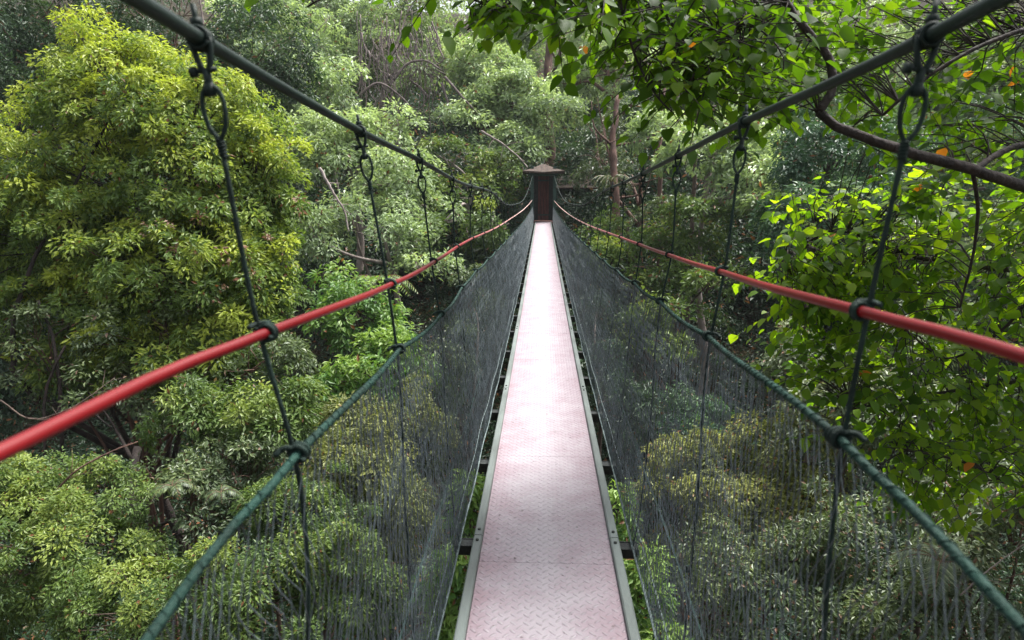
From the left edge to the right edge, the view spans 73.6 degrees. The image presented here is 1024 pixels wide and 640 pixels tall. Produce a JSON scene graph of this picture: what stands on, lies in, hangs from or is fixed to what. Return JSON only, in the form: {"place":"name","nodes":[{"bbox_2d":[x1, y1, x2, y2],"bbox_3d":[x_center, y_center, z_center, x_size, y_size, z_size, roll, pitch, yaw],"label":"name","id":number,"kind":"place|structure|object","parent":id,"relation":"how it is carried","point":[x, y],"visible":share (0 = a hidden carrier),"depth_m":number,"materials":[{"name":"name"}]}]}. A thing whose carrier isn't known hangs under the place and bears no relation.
{"place":"outdoors","nodes":[
{"label":"outdoors","id":0,"kind":"place"},
{"bbox_2d":[350,0,613,13],"label":"sky","id":1,"kind":"structure","parent":0,"point":[449,2],"materials":[{"name":"white"}]},
{"bbox_2d":[0,0,1023,639],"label":"terrain","id":2,"kind":"structure","parent":0,"point":[428,300],"depth_m":25.05,"materials":[{"name":"green plant"}]},
{"bbox_2d":[0,8,48,118],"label":"distant tree","id":3,"kind":"object","parent":2,"relation":"on","point":[2,45],"visible":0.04,"depth_m":39.17,"materials":[{"name":"green plant"}]},
{"bbox_2d":[12,345,65,625],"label":"bare tree","id":4,"kind":"object","parent":2,"relation":"on","point":[45,396],"visible":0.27,"depth_m":9.46,"materials":[{"name":"brown plant"}]},
{"bbox_2d":[35,300,119,639],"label":"bare tree","id":5,"kind":"object","parent":2,"relation":"on","point":[52,335],"visible":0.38,"depth_m":9.62,"materials":[{"name":"brown plant"}]},
{"bbox_2d":[0,0,180,230],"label":"distant tree","id":6,"kind":"object","parent":2,"relation":"on","point":[22,43],"visible":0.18,"depth_m":22.38,"materials":[{"name":"green plant"}]},
{"bbox_2d":[0,446,250,639],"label":"shrub","id":7,"kind":"object","parent":2,"relation":"on","point":[66,506],"visible":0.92,"depth_m":6.65,"materials":[{"name":"green plant"}]},
{"bbox_2d":[52,441,137,494],"bbox_3d":[-4.337,1.558,7.100,0.841,0.490,0.164,-5,12,-24],"label":"dead branch","id":8,"kind":"object","parent":7,"relation":"in","point":[70,475],"visible":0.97,"depth_m":7.02,"materials":[{"name":"brown plant"}]},
{"bbox_2d":[79,392,222,638],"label":"bare tree","id":9,"kind":"object","parent":2,"relation":"on","point":[134,455],"visible":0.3,"depth_m":8.64,"materials":[{"name":"brown plant"}]},
{"bbox_2d":[0,372,120,419],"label":"dead branch","id":10,"kind":"object","parent":9,"relation":"attached to","point":[15,411],"visible":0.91,"depth_m":7.86,"materials":[{"name":"brown wood"}]},
{"bbox_2d":[124,310,177,633],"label":"bare tree","id":11,"kind":"object","parent":2,"relation":"on","point":[143,452],"visible":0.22,"depth_m":10.20,"materials":[{"name":"brown plant"}]},
{"bbox_2d":[0,0,315,623],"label":"leafy tree","id":12,"kind":"object","parent":2,"relation":"on","point":[126,263],"visible":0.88,"depth_m":10.26,"materials":[{"name":"green plant"}]},
{"bbox_2d":[117,282,200,639],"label":"bare tree","id":13,"kind":"object","parent":2,"relation":"on","point":[161,508],"visible":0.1,"depth_m":10.16,"materials":[{"name":"brown plant"}]},
{"bbox_2d":[0,297,321,639],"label":"spindly tree","id":14,"kind":"object","parent":2,"relation":"on","point":[296,354],"visible":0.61,"depth_m":9.36,"materials":[{"name":"green plant"}]},
{"bbox_2d":[4,0,325,224],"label":"distant tree","id":15,"kind":"object","parent":2,"relation":"on","point":[276,66],"visible":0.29,"depth_m":22.56,"materials":[{"name":"green plant"}]},
{"bbox_2d":[196,0,209,25],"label":"dead branch","id":16,"kind":"object","parent":15,"relation":"attached to","point":[200,8],"visible":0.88,"depth_m":19.98,"materials":[{"name":"grey wood"}]},
{"bbox_2d":[123,427,295,639],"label":"tree","id":17,"kind":"object","parent":2,"relation":"on","point":[199,473],"visible":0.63,"depth_m":7.62,"materials":[{"name":"green plant"}]},
{"bbox_2d":[148,478,199,501],"bbox_3d":[-3.454,1.720,6.990,0.394,0.123,0.508,5,12,23],"label":"fern","id":18,"kind":"object","parent":17,"relation":"on","point":[171,484],"visible":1,"depth_m":6.94,"materials":[{"name":"green plant"}]},
{"bbox_2d":[131,370,331,639],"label":"tree","id":19,"kind":"object","parent":2,"relation":"on","point":[202,400],"visible":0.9,"depth_m":8.25,"materials":[{"name":"green plant"}]},
{"bbox_2d":[178,0,371,187],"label":"hillside tree","id":20,"kind":"object","parent":2,"relation":"on","point":[330,81],"visible":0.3,"depth_m":31.33,"materials":[{"name":"green plant"}]},
{"bbox_2d":[155,460,412,639],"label":"shrub","id":21,"kind":"object","parent":2,"relation":"on","point":[295,592],"visible":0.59,"depth_m":6.26,"materials":[{"name":"green plant"}]},
{"bbox_2d":[203,484,243,505],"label":"fern","id":22,"kind":"object","parent":21,"relation":"on","point":[224,489],"visible":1,"depth_m":6.86,"materials":[{"name":"green plant"}]},
{"bbox_2d":[205,0,371,113],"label":"distant tree","id":23,"kind":"object","parent":2,"relation":"on","point":[334,6],"visible":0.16,"depth_m":43.94,"materials":[{"name":"green plant"}]},
{"bbox_2d":[318,167,350,231],"bbox_3d":[-5.455,-3.724,21.137,0.972,1.950,0.856,0,11,2],"label":"dead branch","id":24,"kind":"object","parent":2,"relation":"on","point":[330,187],"visible":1,"depth_m":20.98,"materials":[{"name":"grey wood"}]},
{"bbox_2d":[270,97,448,281],"bbox_3d":[-6.199,-4.535,26.078,7.938,8.037,5.346,0,11,2],"label":"hillside tree","id":25,"kind":"object","parent":2,"relation":"on","point":[327,156],"visible":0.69,"depth_m":25.23,"materials":[{"name":"green plant"}]},
{"bbox_2d":[293,256,440,557],"bbox_3d":[-3.032,3.099,15.163,3.087,8.819,4.877,-2,11,-13],"label":"bush","id":26,"kind":"object","parent":2,"relation":"on","point":[372,349],"visible":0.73,"depth_m":14.14,"materials":[{"name":"green plant"}]},
{"bbox_2d":[273,183,466,375],"bbox_3d":[-4.508,-0.965,23.423,6.391,7.292,4.859,0,11,2],"label":"hillside tree","id":27,"kind":"object","parent":2,"relation":"on","point":[405,224],"visible":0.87,"depth_m":22.36,"materials":[{"name":"green plant"}]},
{"bbox_2d":[294,372,462,639],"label":"shrub","id":28,"kind":"object","parent":2,"relation":"on","point":[329,408],"visible":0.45,"depth_m":7.99,"materials":[{"name":"green plant"}]},
{"bbox_2d":[351,275,418,296],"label":"palm","id":29,"kind":"object","parent":2,"relation":"on","point":[380,277],"visible":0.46,"depth_m":18.80,"materials":[{"name":"green plant"}]},
{"bbox_2d":[313,0,460,123],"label":"distant tree","id":30,"kind":"object","parent":2,"relation":"on","point":[410,18],"visible":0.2,"depth_m":42.52,"materials":[{"name":"green plant"}]},
{"bbox_2d":[313,0,472,160],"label":"hillside tree","id":31,"kind":"object","parent":2,"relation":"on","point":[347,23],"visible":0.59,"depth_m":36.02,"materials":[{"name":"green plant"}]},
{"bbox_2d":[334,10,484,201],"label":"hanging vines","id":32,"kind":"object","parent":2,"relation":"on","point":[392,77],"visible":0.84,"depth_m":32.82,"materials":[{"name":"brown plant"}]},
{"bbox_2d":[347,228,525,314],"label":"distant tree","id":33,"kind":"object","parent":2,"relation":"on","point":[465,259],"visible":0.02,"depth_m":27.22,"materials":[{"name":"green plant"}]},
{"bbox_2d":[411,468,485,639],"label":"bush","id":34,"kind":"object","parent":2,"relation":"on","point":[447,631],"visible":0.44,"depth_m":5.29,"materials":[{"name":"green plant"}]},
{"bbox_2d":[390,262,518,535],"bbox_3d":[-1.155,3.420,14.297,1.818,8.556,8.709,2,11,9],"label":"bush","id":35,"kind":"object","parent":2,"relation":"on","point":[469,274],"visible":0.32,"depth_m":12.97,"materials":[{"name":"green plant"}]},
{"bbox_2d":[409,133,528,260],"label":"hillside tree","id":36,"kind":"object","parent":2,"relation":"on","point":[485,174],"visible":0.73,"depth_m":28.83,"materials":[{"name":"green plant"}]},
{"bbox_2d":[481,130,527,167],"bbox_3d":[-0.288,-6.702,26.846,1.984,1.498,0.592,2,11,12],"label":"dead branch","id":37,"kind":"object","parent":36,"relation":"attached to","point":[493,138],"visible":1,"depth_m":26.96,"materials":[{"name":"grey wood"}]},
{"bbox_2d":[406,0,567,114],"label":"distant tree","id":38,"kind":"object","parent":2,"relation":"on","point":[526,42],"visible":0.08,"depth_m":45.01,"materials":[{"name":"green plant"}]},
{"bbox_2d":[433,31,589,194],"bbox_3d":[-0.082,-9.737,32.909,7.729,8.811,7.548,0,11,2],"label":"hillside tree","id":39,"kind":"object","parent":2,"relation":"on","point":[509,78],"visible":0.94,"depth_m":31.60,"materials":[{"name":"green plant"}]},
{"bbox_2d":[0,37,1023,639],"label":"undergrowth","id":40,"kind":"object","parent":2,"relation":"on","point":[742,241],"visible":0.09,"depth_m":25.12,"materials":[{"name":"green plant"}]},
{"bbox_2d":[497,167,570,197],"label":"distant tree","id":41,"kind":"object","parent":2,"relation":"on","point":[563,180],"visible":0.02,"depth_m":33.85,"materials":[{"name":"green plant"}]},
{"bbox_2d":[522,164,564,223],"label":"bridge gate","id":42,"kind":"structure","parent":2,"relation":"on","point":[543,194],"depth_m":29.37,"materials":[{"name":"wood"}]},
{"bbox_2d":[0,0,1023,639],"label":"suspension footbridge","id":43,"kind":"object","parent":42,"relation":"attached to","point":[546,520],"visible":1,"depth_m":2.41,"materials":[{"name":"grey paint"}]},
{"bbox_2d":[538,176,548,219],"bbox_3d":[1.349,-5.231,29.456,0.468,1.860,0.062,0,11,2],"label":"door","id":44,"kind":"structure","parent":42,"relation":"in","point":[544,214],"depth_m":29.45,"materials":[{"name":"brown wood"}]},
{"bbox_2d":[543,36,561,165],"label":"bare tree","id":45,"kind":"object","parent":2,"relation":"on","point":[548,62],"visible":0.19,"depth_m":37.01,"materials":[{"name":"brown plant"}]},
{"bbox_2d":[485,4,633,113],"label":"distant tree","id":46,"kind":"object","parent":2,"relation":"on","point":[582,90],"visible":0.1,"depth_m":48.41,"materials":[{"name":"green plant"}]},
{"bbox_2d":[556,175,596,188],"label":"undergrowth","id":47,"kind":"object","parent":2,"relation":"on","point":[568,186],"visible":0.13,"depth_m":33.46,"materials":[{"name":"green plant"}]},
{"bbox_2d":[517,123,647,174],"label":"distant tree","id":48,"kind":"object","parent":2,"relation":"on","point":[580,151],"visible":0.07,"depth_m":37.13,"materials":[{"name":"green plant"}]},
{"bbox_2d":[585,174,636,188],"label":"spiky palm","id":49,"kind":"object","parent":2,"relation":"on","point":[608,177],"visible":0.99,"depth_m":25.26,"materials":[{"name":"green plant"}]},
{"bbox_2d":[544,16,682,184],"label":"hillside tree","id":50,"kind":"object","parent":2,"relation":"on","point":[607,90],"visible":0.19,"depth_m":34.52,"materials":[{"name":"green plant"}]},
{"bbox_2d":[562,256,668,455],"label":"slope tree","id":51,"kind":"object","parent":2,"relation":"on","point":[585,373],"visible":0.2,"depth_m":12.46,"materials":[{"name":"green plant"}]},
{"bbox_2d":[591,95,656,286],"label":"bare tree","id":52,"kind":"object","parent":2,"relation":"on","point":[612,154],"visible":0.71,"depth_m":27.19,"materials":[{"name":"brown plant"}]},
{"bbox_2d":[244,0,1023,545],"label":"overhanging tree","id":53,"kind":"object","parent":2,"relation":"on","point":[726,24],"visible":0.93,"depth_m":4.47,"materials":[{"name":"green plant"}]},
{"bbox_2d":[555,90,717,161],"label":"distant tree","id":54,"kind":"object","parent":2,"relation":"on","point":[639,108],"visible":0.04,"depth_m":38.54,"materials":[{"name":"green plant"}]},
{"bbox_2d":[568,105,706,265],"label":"slope tree","id":55,"kind":"object","parent":2,"relation":"on","point":[597,153],"visible":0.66,"depth_m":28.46,"materials":[{"name":"green plant"}]},
{"bbox_2d":[607,478,692,639],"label":"bush","id":56,"kind":"object","parent":2,"relation":"on","point":[645,633],"visible":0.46,"depth_m":5.85,"materials":[{"name":"green plant"}]},
{"bbox_2d":[564,190,750,363],"bbox_3d":[4.234,-0.887,21.642,6.084,6.476,3.601,10,15,43],"label":"slope tree","id":57,"kind":"object","parent":2,"relation":"on","point":[688,207],"visible":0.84,"depth_m":20.39,"materials":[{"name":"green plant"}]},
{"bbox_2d":[600,0,716,102],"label":"distant tree","id":58,"kind":"object","parent":2,"relation":"on","point":[608,64],"visible":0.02,"depth_m":44.67,"materials":[{"name":"green plant"}]},
{"bbox_2d":[654,88,684,295],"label":"bare tree","id":59,"kind":"object","parent":2,"relation":"on","point":[659,186],"visible":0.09,"depth_m":25.94,"materials":[{"name":"brown plant"}]},
{"bbox_2d":[602,260,757,511],"bbox_3d":[3.816,2.196,18.701,3.952,7.725,4.190,-9,14,-40],"label":"slope tree","id":60,"kind":"object","parent":2,"relation":"on","point":[700,278],"visible":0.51,"depth_m":17.72,"materials":[{"name":"green plant"}]},
{"bbox_2d":[677,84,715,344],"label":"bare tree","id":61,"kind":"object","parent":2,"relation":"on","point":[694,181],"visible":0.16,"depth_m":24.07,"materials":[{"name":"brown plant"}]},
{"bbox_2d":[656,380,757,621],"bbox_3d":[3.002,4.432,11.259,1.505,6.853,1.748,0,11,2],"label":"shrub","id":62,"kind":"object","parent":2,"relation":"on","point":[680,426],"visible":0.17,"depth_m":10.82,"materials":[{"name":"green plant"}]},
{"bbox_2d":[619,92,810,401],"bbox_3d":[6.150,-1.744,21.609,5.391,10.926,6.569,0,11,2],"label":"slope tree","id":63,"kind":"object","parent":2,"relation":"on","point":[717,167],"visible":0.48,"depth_m":20.58,"materials":[{"name":"green plant"}]},
{"bbox_2d":[649,55,789,153],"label":"distant tree","id":64,"kind":"object","parent":2,"relation":"on","point":[684,105],"visible":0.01,"depth_m":38.67,"materials":[{"name":"green plant"}]},
{"bbox_2d":[616,408,859,639],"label":"shrub","id":65,"kind":"object","parent":2,"relation":"on","point":[811,498],"visible":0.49,"depth_m":8.02,"materials":[{"name":"green plant"}]},
{"bbox_2d":[683,4,896,158],"bbox_3d":[14.228,-11.890,35.722,10.675,9.111,6.899,5,12,24],"label":"distant tree","id":66,"kind":"object","parent":2,"relation":"on","point":[778,70],"visible":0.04,"depth_m":34.80,"materials":[{"name":"green plant"}]},
{"bbox_2d":[668,475,994,639],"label":"shrub","id":67,"kind":"object","parent":2,"relation":"on","point":[891,626],"visible":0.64,"depth_m":6.25,"materials":[{"name":"green plant"}]},
{"bbox_2d":[746,87,939,482],"bbox_3d":[8.257,-0.011,17.614,4.632,11.778,4.614,0,11,2],"label":"slope tree","id":68,"kind":"object","parent":2,"relation":"on","point":[795,168],"visible":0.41,"depth_m":17.05,"materials":[{"name":"green plant"}]},
{"bbox_2d":[750,315,1009,639],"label":"shrub","id":69,"kind":"object","parent":2,"relation":"on","point":[773,360],"visible":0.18,"depth_m":7.73,"materials":[{"name":"green plant"}]},
{"bbox_2d":[775,0,1023,175],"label":"distant tree","id":70,"kind":"object","parent":2,"relation":"on","point":[889,30],"visible":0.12,"depth_m":28.36,"materials":[{"name":"green plant"}]},
{"bbox_2d":[799,88,1023,310],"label":"distant tree","id":71,"kind":"object","parent":2,"relation":"on","point":[982,188],"visible":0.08,"depth_m":22.61,"materials":[{"name":"green plant"}]},
{"bbox_2d":[881,542,961,599],"bbox_3d":[3.354,1.937,5.440,0.690,0.193,0.747,0,11,2],"label":"fern","id":72,"kind":"object","parent":2,"relation":"on","point":[939,560],"visible":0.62,"depth_m":5.37,"materials":[{"name":"green plant"}]},
{"bbox_2d":[849,193,1023,635],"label":"bush","id":73,"kind":"object","parent":2,"relation":"on","point":[917,630],"visible":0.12,"depth_m":9.51,"materials":[{"name":"green plant"}]},
{"bbox_2d":[866,455,1023,639],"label":"shrub","id":74,"kind":"object","parent":2,"relation":"on","point":[985,533],"visible":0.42,"depth_m":5.74,"materials":[{"name":"green plant"}]},
{"bbox_2d":[959,541,1023,595],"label":"dead branch","id":75,"kind":"object","parent":74,"relation":"attached to","point":[971,584],"visible":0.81,"depth_m":5.20,"materials":[{"name":"brown wood"}]},
{"bbox_2d":[885,0,1023,178],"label":"distant tree","id":76,"kind":"object","parent":2,"relation":"on","point":[940,75],"visible":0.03,"depth_m":28.56,"materials":[{"name":"green plant"}]},
{"bbox_2d":[912,87,1023,237],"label":"distant tree","id":77,"kind":"object","parent":2,"relation":"on","point":[984,193],"visible":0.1,"depth_m":23.07,"materials":[{"name":"green plant"}]}
]}

